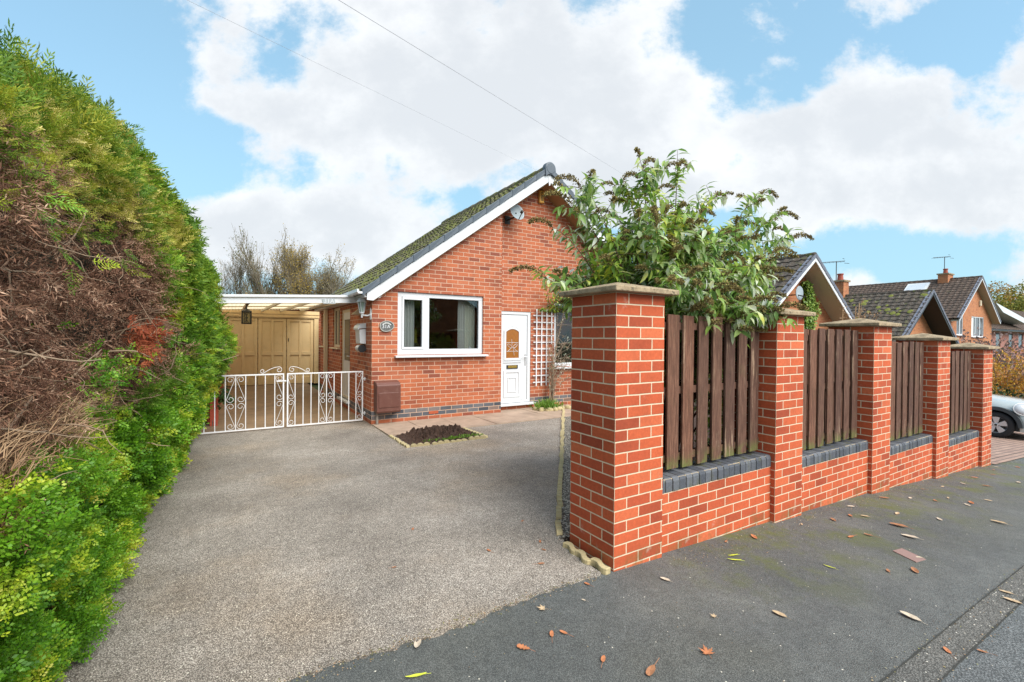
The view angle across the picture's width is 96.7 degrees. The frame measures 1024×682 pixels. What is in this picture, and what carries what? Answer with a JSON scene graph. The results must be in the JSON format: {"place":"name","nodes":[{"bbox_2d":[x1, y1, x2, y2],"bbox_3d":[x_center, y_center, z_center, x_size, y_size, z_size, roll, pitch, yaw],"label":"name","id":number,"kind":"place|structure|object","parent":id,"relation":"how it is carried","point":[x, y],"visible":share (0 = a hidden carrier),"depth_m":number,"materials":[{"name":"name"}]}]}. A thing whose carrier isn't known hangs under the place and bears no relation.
{"place":"outdoors","nodes":[
{"label":"outdoors","id":0,"kind":"place"},
{"bbox_2d":[199,383,363,434],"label":"carport floor","id":1,"kind":"structure","parent":0,"point":[300,413],"depth_m":9.22,"materials":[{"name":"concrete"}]},
{"bbox_2d":[208,384,222,425],"bbox_3d":[-6.583,0.619,10.186,0.140,1.500,6.433,0,1,-32],"label":"red fence","id":2,"kind":"object","parent":1,"relation":"on","point":[211,416],"visible":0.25,"depth_m":7.47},
{"bbox_2d":[205,355,234,425],"bbox_3d":[-5.251,0.654,8.014,0.648,1.625,1.765,0,1,-32],"label":"dark ivy","id":3,"kind":"object","parent":2,"relation":"attached to","point":[221,397],"visible":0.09,"depth_m":7.62,"materials":[{"name":"green plant"}]},
{"bbox_2d":[219,294,357,311],"bbox_3d":[-5.787,0.205,10.397,2.935,2.338,7.230,0,1,-32],"label":"carport","id":4,"kind":"object","parent":1,"relation":"on","point":[265,302],"visible":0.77,"depth_m":7.79,"materials":[{"name":"white plastic"}]},
{"bbox_2d":[241,304,251,323],"bbox_3d":[-4.936,-0.502,8.463,0.180,0.371,0.171,0,1,-32],"label":"hanging lantern","id":5,"kind":"object","parent":4,"relation":"hanging from","point":[246,315],"visible":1,"depth_m":8.40,"materials":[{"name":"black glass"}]},
{"bbox_2d":[39,418,600,681],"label":"driveway","id":6,"kind":"structure","parent":0,"point":[272,555],"depth_m":3.17,"materials":[{"name":"gravel"}]},
{"bbox_2d":[400,441,409,447],"bbox_3d":[-1.471,1.454,6.250,0.045,0.102,0.274,-6,5,-33],"label":"edging stone","id":7,"kind":"object","parent":6,"relation":"on","point":[404,444],"visible":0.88,"depth_m":6.22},
{"bbox_2d":[410,442,429,446],"bbox_3d":[-1.257,1.451,6.245,0.269,0.102,0.045,-1,2,-27],"label":"edging stone","id":8,"kind":"object","parent":6,"relation":"on","point":[420,444],"visible":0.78,"depth_m":6.23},
{"bbox_2d":[396,423,479,445],"bbox_3d":[-1.089,1.349,6.814,1.135,0.165,0.780,0,1,-32],"label":"soil bed","id":9,"kind":"object","parent":6,"relation":"on","point":[416,436],"visible":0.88,"depth_m":6.65,"materials":[{"name":"soil"}]},
{"bbox_2d":[423,433,483,441],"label":"weeds","id":10,"kind":"object","parent":9,"relation":"on","point":[454,437],"visible":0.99,"depth_m":6.57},
{"bbox_2d":[432,440,449,444],"bbox_3d":[-0.997,1.452,6.389,0.266,0.102,0.045,-3,3,-33],"label":"edging stone","id":11,"kind":"object","parent":6,"relation":"on","point":[441,442],"visible":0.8,"depth_m":6.37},
{"bbox_2d":[450,438,466,442],"bbox_3d":[-0.763,1.462,6.537,0.264,0.102,0.045,1,-2,-36],"label":"edging stone","id":12,"kind":"object","parent":6,"relation":"on","point":[458,440],"visible":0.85,"depth_m":6.52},
{"bbox_2d":[468,435,485,439],"bbox_3d":[-0.510,1.445,6.690,0.270,0.102,0.045,-3,6,-27],"label":"edging stone","id":13,"kind":"object","parent":6,"relation":"on","point":[477,437],"visible":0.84,"depth_m":6.67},
{"bbox_2d":[555,520,562,535],"bbox_3d":[0.365,1.494,3.576,0.045,0.102,0.268,2,-1,2],"label":"edging stone","id":14,"kind":"object","parent":6,"relation":"on","point":[558,526],"visible":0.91,"depth_m":3.55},
{"bbox_2d":[556,505,561,519],"bbox_3d":[0.397,1.488,3.876,0.045,0.102,0.270,2,0,6],"label":"edging stone","id":15,"kind":"object","parent":6,"relation":"on","point":[558,512],"visible":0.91,"depth_m":3.84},
{"bbox_2d":[556,494,562,506],"bbox_3d":[0.431,1.486,4.149,0.045,0.102,0.272,5,3,3],"label":"edging stone","id":16,"kind":"object","parent":6,"relation":"on","point":[559,499],"visible":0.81,"depth_m":4.12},
{"bbox_2d":[557,485,561,494],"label":"edging stone","id":17,"kind":"object","parent":6,"relation":"on","point":[559,489],"visible":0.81,"depth_m":4.42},
{"bbox_2d":[558,475,562,484],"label":"edging stone","id":18,"kind":"object","parent":6,"relation":"on","point":[560,478],"visible":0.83,"depth_m":4.71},
{"bbox_2d":[559,468,562,475],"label":"edging stone","id":19,"kind":"object","parent":6,"relation":"on","point":[560,471],"visible":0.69,"depth_m":4.99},
{"bbox_2d":[372,404,570,435],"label":"path","id":20,"kind":"structure","parent":0,"point":[487,419],"depth_m":8.08,"materials":[{"name":"concrete"}]},
{"bbox_2d":[528,397,564,409],"bbox_3d":[0.734,1.282,9.390,0.676,0.254,0.851,1,1,37],"label":"grass tuft","id":21,"kind":"object","parent":20,"relation":"on","point":[546,404],"visible":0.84,"depth_m":9.30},
{"bbox_2d":[544,300,571,401],"bbox_3d":[1.301,0.115,9.738,1.098,2.600,0.751,0,1,-32],"label":"climbing rose","id":22,"kind":"object","parent":20,"relation":"on","point":[551,375],"visible":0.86,"depth_m":9.74,"materials":[{"name":"green plant"}]},
{"bbox_2d":[339,0,633,180],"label":"overhead wire","id":23,"kind":"object","parent":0,"point":[458,73],"visible":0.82,"depth_m":5.18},
{"bbox_2d":[0,0,1023,301],"label":"sky","id":24,"kind":"structure","parent":0,"point":[893,130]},
{"bbox_2d":[252,383,1023,678],"bbox_3d":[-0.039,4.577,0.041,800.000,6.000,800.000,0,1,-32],"label":"ground","id":25,"kind":"structure","parent":0,"point":[315,385],"depth_m":14.21,"materials":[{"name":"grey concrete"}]},
{"bbox_2d":[0,321,219,681],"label":"box hedge","id":26,"kind":"object","parent":25,"relation":"on","point":[72,567],"visible":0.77,"depth_m":1.94,"materials":[{"name":"green plant"}]},
{"bbox_2d":[0,17,242,668],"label":"conifer hedge","id":27,"kind":"object","parent":25,"relation":"on","point":[100,233],"visible":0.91,"depth_m":2.35,"materials":[{"name":"green plant"}]},
{"bbox_2d":[217,259,245,293],"bbox_3d":[-24.086,-2.773,37.874,4.172,8.499,5.867,1,1,18],"label":"bare tree","id":28,"kind":"object","parent":25,"relation":"on","point":[228,282],"visible":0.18,"depth_m":37.37,"materials":[{"name":"grey plant"}]},
{"bbox_2d":[217,227,266,293],"bbox_3d":[-22.241,-3.933,38.009,4.167,10.858,4.369,0,1,-32],"label":"bare tree","id":29,"kind":"object","parent":25,"relation":"on","point":[240,273],"visible":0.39,"depth_m":37.58,"materials":[{"name":"grey plant"}]},
{"bbox_2d":[223,223,296,294],"bbox_3d":[-20.877,-3.768,37.900,6.149,10.591,5.803,1,1,33],"label":"bare tree","id":30,"kind":"object","parent":25,"relation":"on","point":[255,284],"visible":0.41,"depth_m":37.13,"materials":[{"name":"grey plant"}]},
{"bbox_2d":[220,309,320,386],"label":"garage","id":31,"kind":"structure","parent":25,"relation":"on","point":[286,340],"depth_m":13.81,"materials":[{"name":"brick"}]},
{"bbox_2d":[228,317,257,385],"bbox_3d":[-7.908,0.309,13.368,0.755,2.000,0.050,0,1,-32],"label":"garage door","id":32,"kind":"structure","parent":31,"relation":"in","point":[246,362],"depth_m":13.39,"materials":[{"name":"beige paint"}]},
{"bbox_2d":[258,318,285,384],"bbox_3d":[-7.252,0.311,13.772,0.755,2.000,0.050,0,1,-32],"label":"garage door","id":33,"kind":"structure","parent":31,"relation":"in","point":[271,331],"depth_m":13.75,"materials":[{"name":"beige paint"}]},
{"bbox_2d":[287,319,313,383],"bbox_3d":[-6.585,0.313,14.156,0.755,2.000,0.095,0,1,-32],"label":"garage door","id":34,"kind":"structure","parent":31,"relation":"in","point":[299,331],"depth_m":14.16,"materials":[{"name":"beige paint"}]},
{"bbox_2d":[269,223,317,294],"bbox_3d":[-17.944,-3.963,38.304,4.785,11.014,5.574,0,1,-32],"label":"bare tree","id":35,"kind":"object","parent":25,"relation":"on","point":[287,256],"visible":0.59,"depth_m":37.23,"materials":[{"name":"brown plant"}]},
{"bbox_2d":[264,243,355,294],"bbox_3d":[-16.647,-3.441,37.873,6.862,10.002,6.163,1,1,38],"label":"bare tree","id":36,"kind":"object","parent":25,"relation":"on","point":[304,284],"visible":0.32,"depth_m":37.30,"materials":[{"name":"brown plant"}]},
{"bbox_2d":[296,257,353,294],"bbox_3d":[-13.859,-2.776,38.259,5.815,8.700,7.123,1,1,31],"label":"bare tree","id":37,"kind":"object","parent":25,"relation":"on","point":[330,289],"visible":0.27,"depth_m":36.54,"materials":[{"name":"brown plant"}]},
{"bbox_2d":[309,162,611,424],"bbox_3d":[-0.708,-1.097,11.683,7.598,5.205,5.590,0,1,-32],"label":"brick bungalow","id":38,"kind":"object","parent":25,"relation":"on","point":[455,301],"visible":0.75,"depth_m":8.87,"materials":[{"name":"brick"}]},
{"bbox_2d":[318,314,323,346],"bbox_3d":[-4.825,-0.277,11.675,0.150,0.865,0.770,0,1,-32],"label":"side window","id":39,"kind":"structure","parent":38,"relation":"in","point":[323,314],"depth_m":11.92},
{"bbox_2d":[287,366,365,426],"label":"iron gate","id":40,"kind":"structure","parent":38,"relation":"attached to","point":[333,421],"depth_m":7.66,"materials":[{"name":"metal"}]},
{"bbox_2d":[329,307,339,348],"bbox_3d":[-3.958,-0.287,10.265,0.150,0.925,0.920,0,1,-32],"label":"side window","id":41,"kind":"structure","parent":38,"relation":"in","point":[337,310],"depth_m":10.39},
{"bbox_2d":[337,309,349,403],"bbox_3d":[-3.465,0.292,9.461,0.150,1.900,0.960,0,1,-32],"label":"side door","id":42,"kind":"structure","parent":38,"relation":"in","point":[346,313],"depth_m":9.54,"materials":[{"name":"white plastic"}]},
{"bbox_2d":[351,308,360,314],"bbox_3d":[-2.862,-0.548,8.340,0.139,0.130,0.220,0,1,-32],"label":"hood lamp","id":43,"kind":"object","parent":38,"relation":"attached to","point":[356,312],"visible":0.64,"depth_m":8.28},
{"bbox_2d":[354,323,365,351],"bbox_3d":[-2.703,-0.057,8.082,0.143,0.513,0.350,0,1,-32],"label":"post box","id":44,"kind":"object","parent":38,"relation":"attached to","point":[360,334],"visible":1,"depth_m":7.96,"materials":[{"name":"white plastic"}]},
{"bbox_2d":[190,1,535,169],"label":"overhead wire","id":45,"kind":"object","parent":38,"relation":"attached to","point":[321,65],"visible":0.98,"depth_m":5.00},
{"bbox_2d":[356,297,371,319],"bbox_3d":[-2.506,-0.581,7.679,0.228,0.435,0.200,0,1,-32],"label":"wall lantern","id":46,"kind":"object","parent":38,"relation":"attached to","point":[361,304],"depth_m":7.65,"materials":[{"name":"white plastic"}]},
{"bbox_2d":[379,321,393,331],"bbox_3d":[-2.134,-0.253,7.767,0.250,0.190,0.025,0,1,-32],"label":"house plaque","id":47,"kind":"object","parent":38,"relation":"attached to","point":[386,326],"visible":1,"depth_m":7.76,"materials":[{"name":"grey metal"}]},
{"bbox_2d":[374,380,400,424],"bbox_3d":[-2.106,1.051,7.690,0.405,0.758,0.217,0,1,-32],"label":"meter box","id":48,"kind":"object","parent":38,"relation":"attached to","point":[387,396],"visible":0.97,"depth_m":7.61,"materials":[{"name":"brown plastic"}]},
{"bbox_2d":[379,392,398,407],"bbox_3d":[-2.052,0.986,7.603,0.345,0.250,0.013,0,1,-32],"label":"door","id":49,"kind":"structure","parent":48,"relation":"in","point":[386,400],"depth_m":7.60,"materials":[{"name":"brown plastic"}]},
{"bbox_2d":[394,292,488,357],"bbox_3d":[-1.294,-0.286,8.377,1.800,1.147,0.323,0,1,-32],"label":"window","id":50,"kind":"structure","parent":38,"relation":"in","point":[466,304],"depth_m":8.21,"materials":[{"name":"white plastic"}]},
{"bbox_2d":[505,204,523,223],"bbox_3d":[0.061,-2.576,9.125,0.500,0.383,0.295,1,1,28],"label":"satellite dish","id":51,"kind":"object","parent":38,"relation":"attached to","point":[517,211],"visible":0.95,"depth_m":9.16,"materials":[{"name":"metal"}]},
{"bbox_2d":[501,311,535,406],"bbox_3d":[0.063,0.357,9.426,0.945,1.940,0.162,0,1,-32],"label":"front door","id":52,"kind":"structure","parent":38,"relation":"in","point":[515,326],"depth_m":9.46,"materials":[{"name":"white plastic"}]},
{"bbox_2d":[538,190,543,203],"bbox_3d":[0.624,-3.065,9.691,0.120,0.260,0.069,0,1,-32],"label":"alarm box","id":53,"kind":"object","parent":38,"relation":"attached to","point":[540,197],"visible":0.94,"depth_m":9.66,"materials":[{"name":"yellow plastic"}]},
{"bbox_2d":[533,309,553,385],"bbox_3d":[0.679,0.140,9.772,0.546,1.630,0.023,0,1,-32],"label":"wall trellis","id":54,"kind":"object","parent":38,"relation":"attached to","point":[541,348],"depth_m":9.74,"materials":[{"name":"white paint"}]},
{"bbox_2d":[538,281,570,314],"bbox_3d":[1.069,-0.846,9.709,1.104,0.951,0.671,0,1,-32],"label":"wall creeper","id":55,"kind":"object","parent":38,"relation":"attached to","point":[553,309],"depth_m":9.70,"materials":[{"name":"green plant"}]},
{"bbox_2d":[552,302,570,368],"bbox_3d":[1.654,-0.122,10.402,1.825,1.462,0.190,0,1,-32],"label":"window","id":56,"kind":"structure","parent":38,"relation":"in","point":[556,302],"depth_m":10.01,"materials":[{"name":"white plastic"}]},
{"bbox_2d":[559,282,678,571],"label":"brick pillar","id":57,"kind":"structure","parent":25,"relation":"on","point":[617,402],"depth_m":3.08,"materials":[{"name":"brick"}]},
{"bbox_2d":[662,450,770,552],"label":"wall","id":58,"kind":"structure","parent":25,"relation":"on","point":[708,499],"depth_m":3.58,"materials":[{"name":"brick"}]},
{"bbox_2d":[663,314,759,469],"bbox_3d":[1.586,0.386,3.700,1.434,1.175,0.090,0,1,-32],"label":"fence panel","id":59,"kind":"object","parent":58,"relation":"on","point":[687,452],"visible":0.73,"depth_m":3.66,"materials":[{"name":"wood"}]},
{"bbox_2d":[734,308,815,522],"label":"brick pillar","id":60,"kind":"structure","parent":25,"relation":"on","point":[780,396],"depth_m":4.03,"materials":[{"name":"brick"}]},
{"bbox_2d":[708,252,854,398],"bbox_3d":[8.314,-0.234,17.918,7.558,5.520,6.680,0,1,-32],"label":"neighbour bungalow","id":61,"kind":"object","parent":25,"relation":"on","point":[811,268],"visible":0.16,"depth_m":15.65,"materials":[{"name":"brick"}]},
{"bbox_2d":[788,286,806,299],"bbox_3d":[9.480,-1.589,15.135,0.446,0.473,0.446,1,1,13],"label":"gable dish","id":62,"kind":"object","parent":61,"relation":"attached to","point":[799,293],"visible":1,"depth_m":15.11,"materials":[{"name":"metal"}]},
{"bbox_2d":[799,280,821,329],"bbox_3d":[10.513,0.039,15.980,2.007,4.286,0.370,0,1,-32],"label":"climbing ivy","id":63,"kind":"object","parent":61,"relation":"attached to","point":[810,302],"visible":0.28,"depth_m":15.81,"materials":[{"name":"green plant"}]},
{"bbox_2d":[801,437,867,511],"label":"wall","id":64,"kind":"structure","parent":25,"relation":"on","point":[834,472],"depth_m":4.60,"materials":[{"name":"brick"}]},
{"bbox_2d":[802,328,857,449],"bbox_3d":[3.212,0.469,4.701,1.474,1.197,0.090,0,1,-32],"label":"fence panel","id":65,"kind":"object","parent":64,"relation":"on","point":[830,379],"visible":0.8,"depth_m":4.70,"materials":[{"name":"wood"}]},
{"bbox_2d":[819,318,901,493],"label":"brick pillar","id":66,"kind":"structure","parent":25,"relation":"on","point":[874,382],"depth_m":5.04,"materials":[{"name":"brick"}]},
{"bbox_2d":[822,258,959,344],"bbox_3d":[17.157,-0.794,25.549,7.961,7.551,9.930,0,1,-32],"label":"dark gabled bungalow","id":67,"kind":"object","parent":25,"relation":"on","point":[916,311],"visible":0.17,"depth_m":22.15,"materials":[{"name":"grey tile"}]},
{"bbox_2d":[889,433,932,487],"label":"wall","id":68,"kind":"structure","parent":25,"relation":"on","point":[910,459],"depth_m":5.64,"materials":[{"name":"brick"}]},
{"bbox_2d":[890,341,923,440],"bbox_3d":[4.859,0.609,5.716,1.464,1.210,0.089,0,1,-32],"label":"fence panel","id":69,"kind":"object","parent":68,"relation":"on","point":[907,362],"visible":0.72,"depth_m":5.78,"materials":[{"name":"wood"}]},
{"bbox_2d":[849,254,1000,344],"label":"two storey house","id":70,"kind":"structure","parent":25,"relation":"on","point":[968,304],"depth_m":32.77,"materials":[{"name":"red brick"}]},
{"bbox_2d":[956,316,962,335],"bbox_3d":[30.394,-1.032,30.868,1.425,1.342,0.190,0,1,-32],"label":"window","id":71,"kind":"structure","parent":70,"relation":"in","point":[959,327],"depth_m":30.92,"materials":[{"name":"white plastic"}]},
{"bbox_2d":[971,316,985,337],"bbox_3d":[33.673,-0.998,32.885,2.925,1.492,0.190,0,1,-32],"label":"window","id":72,"kind":"structure","parent":70,"relation":"in","point":[976,321],"depth_m":32.94,"materials":[{"name":"white plastic"}]},
{"bbox_2d":[892,333,958,478],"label":"brick pillar","id":73,"kind":"structure","parent":25,"relation":"on","point":[936,384],"depth_m":6.04,"materials":[{"name":"brick"}]},
{"bbox_2d":[948,429,978,473],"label":"wall","id":74,"kind":"structure","parent":25,"relation":"on","point":[963,449],"depth_m":6.68,"materials":[{"name":"brick"}]},
{"bbox_2d":[949,351,970,433],"bbox_3d":[6.506,0.749,6.731,1.474,1.210,0.090,0,1,-32],"label":"fence panel","id":75,"kind":"object","parent":74,"relation":"on","point":[960,390],"visible":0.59,"depth_m":6.80,"materials":[{"name":"wood"}]},
{"bbox_2d":[950,343,999,466],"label":"brick pillar","id":76,"kind":"structure","parent":25,"relation":"on","point":[981,389],"depth_m":7.06,"materials":[{"name":"brick"}]},
{"bbox_2d":[958,327,1023,394],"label":"pink twiggy shrub","id":77,"kind":"object","parent":25,"relation":"on","point":[1006,349],"visible":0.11,"depth_m":26.13,"materials":[{"name":"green plant"}]},
{"bbox_2d":[988,281,1023,303],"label":"leafy tree","id":78,"kind":"object","parent":25,"relation":"on","point":[999,290],"visible":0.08,"depth_m":83.47,"materials":[{"name":"green plant"}]},
{"bbox_2d":[991,303,1023,376],"bbox_3d":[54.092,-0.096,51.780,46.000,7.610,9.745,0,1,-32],"label":"brick house","id":79,"kind":"structure","parent":25,"relation":"on","point":[1012,321],"depth_m":40.63,"materials":[{"name":"brick"}]},
{"bbox_2d":[996,333,999,345],"bbox_3d":[42.353,0.218,39.749,1.400,1.800,0.060,0,1,-32],"label":"window","id":80,"kind":"structure","parent":79,"relation":"in","point":[997,334],"depth_m":39.73,"materials":[{"name":"paint"}]},
{"bbox_2d":[1018,334,1021,347],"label":"window","id":81,"kind":"structure","parent":79,"relation":"in","point":[1020,337],"depth_m":43.66,"materials":[{"name":"glass"}]},
{"bbox_2d":[991,292,1023,311],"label":"leafy tree","id":82,"kind":"object","parent":25,"relation":"on","point":[1014,305],"visible":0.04,"depth_m":70.99,"materials":[{"name":"green plant"}]},
{"bbox_2d":[992,383,1023,397],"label":"dark shrub","id":83,"kind":"object","parent":25,"relation":"on","point":[1009,391],"visible":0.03,"depth_m":13.74,"materials":[{"name":"green plant"}]},
{"bbox_2d":[992,347,1023,397],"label":"autumn shrub","id":84,"kind":"object","parent":25,"relation":"on","point":[1014,380],"visible":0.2,"depth_m":15.20,"materials":[{"name":"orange plant"}]},
{"bbox_2d":[997,279,1023,310],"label":"leafy tree","id":85,"kind":"object","parent":25,"relation":"on","point":[1017,288],"visible":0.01,"depth_m":74.86,"materials":[{"name":"green plant"}]},
{"bbox_2d":[287,457,1023,681],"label":"pavement","id":86,"kind":"structure","parent":0,"point":[853,620],"depth_m":2.62,"materials":[{"name":"asphalt"}]},
{"bbox_2d":[405,672,428,676],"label":"fallen leaf","id":87,"kind":"object","parent":86,"relation":"on","point":[416,675],"visible":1,"depth_m":2.03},
{"bbox_2d":[414,639,420,647],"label":"fallen leaf","id":88,"kind":"object","parent":86,"relation":"on","point":[416,644],"visible":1,"depth_m":2.23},
{"bbox_2d":[517,643,535,651],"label":"fallen leaf","id":89,"kind":"object","parent":86,"relation":"on","point":[519,645],"visible":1,"depth_m":2.21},
{"bbox_2d":[590,557,610,574],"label":"edging block","id":90,"kind":"structure","parent":86,"relation":"on","point":[599,565],"depth_m":2.95,"materials":[{"name":"concrete"}]},
{"bbox_2d":[277,461,1022,681],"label":"leaf litter","id":91,"kind":"object","parent":86,"relation":"on","point":[641,576],"visible":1,"depth_m":2.56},
{"bbox_2d":[646,658,658,675],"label":"fallen leaf","id":92,"kind":"object","parent":86,"relation":"on","point":[650,670],"visible":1,"depth_m":2.06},
{"bbox_2d":[698,645,713,656],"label":"fallen leaf","id":93,"kind":"object","parent":86,"relation":"on","point":[706,651],"visible":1,"depth_m":2.20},
{"bbox_2d":[772,610,786,616],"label":"fallen leaf","id":94,"kind":"object","parent":86,"relation":"on","point":[780,613],"visible":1,"depth_m":2.54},
{"bbox_2d":[889,522,912,528],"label":"fallen leaf","id":95,"kind":"object","parent":86,"relation":"on","point":[899,524],"visible":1,"depth_m":4.01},
{"bbox_2d":[893,548,925,562],"bbox_3d":[2.968,1.609,3.404,0.124,0.029,0.227,0,1,-6],"label":"utility cover","id":96,"kind":"object","parent":86,"relation":"on","point":[907,554],"visible":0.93,"depth_m":3.40,"materials":[{"name":"pink concrete"}]},
{"bbox_2d":[899,610,920,621],"bbox_3d":[2.252,1.551,2.553,0.042,0.010,0.129,3,1,-29],"label":"fallen leaf","id":97,"kind":"object","parent":86,"relation":"on","point":[911,615],"visible":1,"depth_m":2.57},
{"bbox_2d":[566,398,824,568],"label":"garden soil","id":98,"kind":"structure","parent":0,"point":[694,458],"depth_m":6.87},
{"bbox_2d":[558,416,570,539],"bbox_3d":[1.029,1.456,6.560,0.617,0.018,6.488,1,1,7],"label":"gravel strip","id":99,"kind":"object","parent":98,"relation":"on","point":[565,520],"visible":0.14,"depth_m":4.66,"materials":[{"name":"gravel"}]},
{"bbox_2d":[563,541,577,554],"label":"edging block","id":100,"kind":"structure","parent":98,"relation":"on","point":[569,546],"depth_m":3.22,"materials":[{"name":"beige stone"}]},
{"bbox_2d":[575,549,590,564],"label":"edging block","id":101,"kind":"structure","parent":98,"relation":"on","point":[582,556],"depth_m":3.07,"materials":[{"name":"concrete"}]},
{"bbox_2d":[508,147,814,467],"bbox_3d":[1.709,-0.212,4.589,2.364,3.416,2.916,1,1,30],"label":"buddleia","id":102,"kind":"object","parent":98,"relation":"on","point":[701,273],"visible":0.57,"depth_m":4.09,"materials":[{"name":"green plant"}]},
{"bbox_2d":[694,368,722,454],"bbox_3d":[2.798,0.667,5.365,1.579,1.657,1.123,0,1,-32],"label":"garden shrub","id":103,"kind":"object","parent":98,"relation":"on","point":[709,425],"visible":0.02,"depth_m":5.22,"materials":[{"name":"green plant"}]},
{"bbox_2d":[841,298,877,319],"bbox_3d":[4.567,0.467,5.994,1.074,2.069,0.295,0,1,-32],"label":"dry weed","id":104,"kind":"object","parent":98,"relation":"on","point":[858,315],"visible":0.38,"depth_m":5.99,"materials":[{"name":"brown plant"}]},
{"bbox_2d":[884,566,1023,681],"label":"edging strip","id":105,"kind":"object","parent":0,"point":[927,664],"visible":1,"depth_m":2.40,"materials":[{"name":"concrete"}]},
{"bbox_2d":[880,565,1023,681],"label":"tar joint","id":106,"kind":"object","parent":105,"relation":"on","point":[915,653],"visible":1,"depth_m":2.40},
{"bbox_2d":[938,599,1023,681],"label":"tar joint","id":107,"kind":"object","parent":105,"relation":"on","point":[983,638],"visible":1,"depth_m":2.37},
{"bbox_2d":[1004,597,1023,604],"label":"fallen leaf","id":108,"kind":"object","parent":105,"relation":"on","point":[1017,601],"visible":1,"depth_m":2.79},
{"bbox_2d":[941,601,1023,681],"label":"road","id":109,"kind":"structure","parent":0,"point":[1006,646],"depth_m":2.24,"materials":[{"name":"asphalt"}]},
{"bbox_2d":[991,431,1023,463],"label":"neighbour driveway","id":110,"kind":"structure","parent":0,"point":[1011,444],"depth_m":9.21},
{"bbox_2d":[991,394,1023,437],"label":"parked car","id":111,"kind":"object","parent":110,"relation":"on","point":[1007,415],"visible":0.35,"depth_m":10.84,"materials":[{"name":"grey paint"}]},
{"bbox_3d":[-4.840,0.901,6.605,0.060,1.030,0.060,0,1,-32],"label":"gate post","id":112,"kind":"object","parent":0,"visible":0},
{"bbox_2d":[202,367,285,433],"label":"iron gate","id":113,"kind":"structure","parent":112,"relation":"attached to","point":[255,428],"depth_m":7.04,"materials":[{"name":"metal"}]}
]}

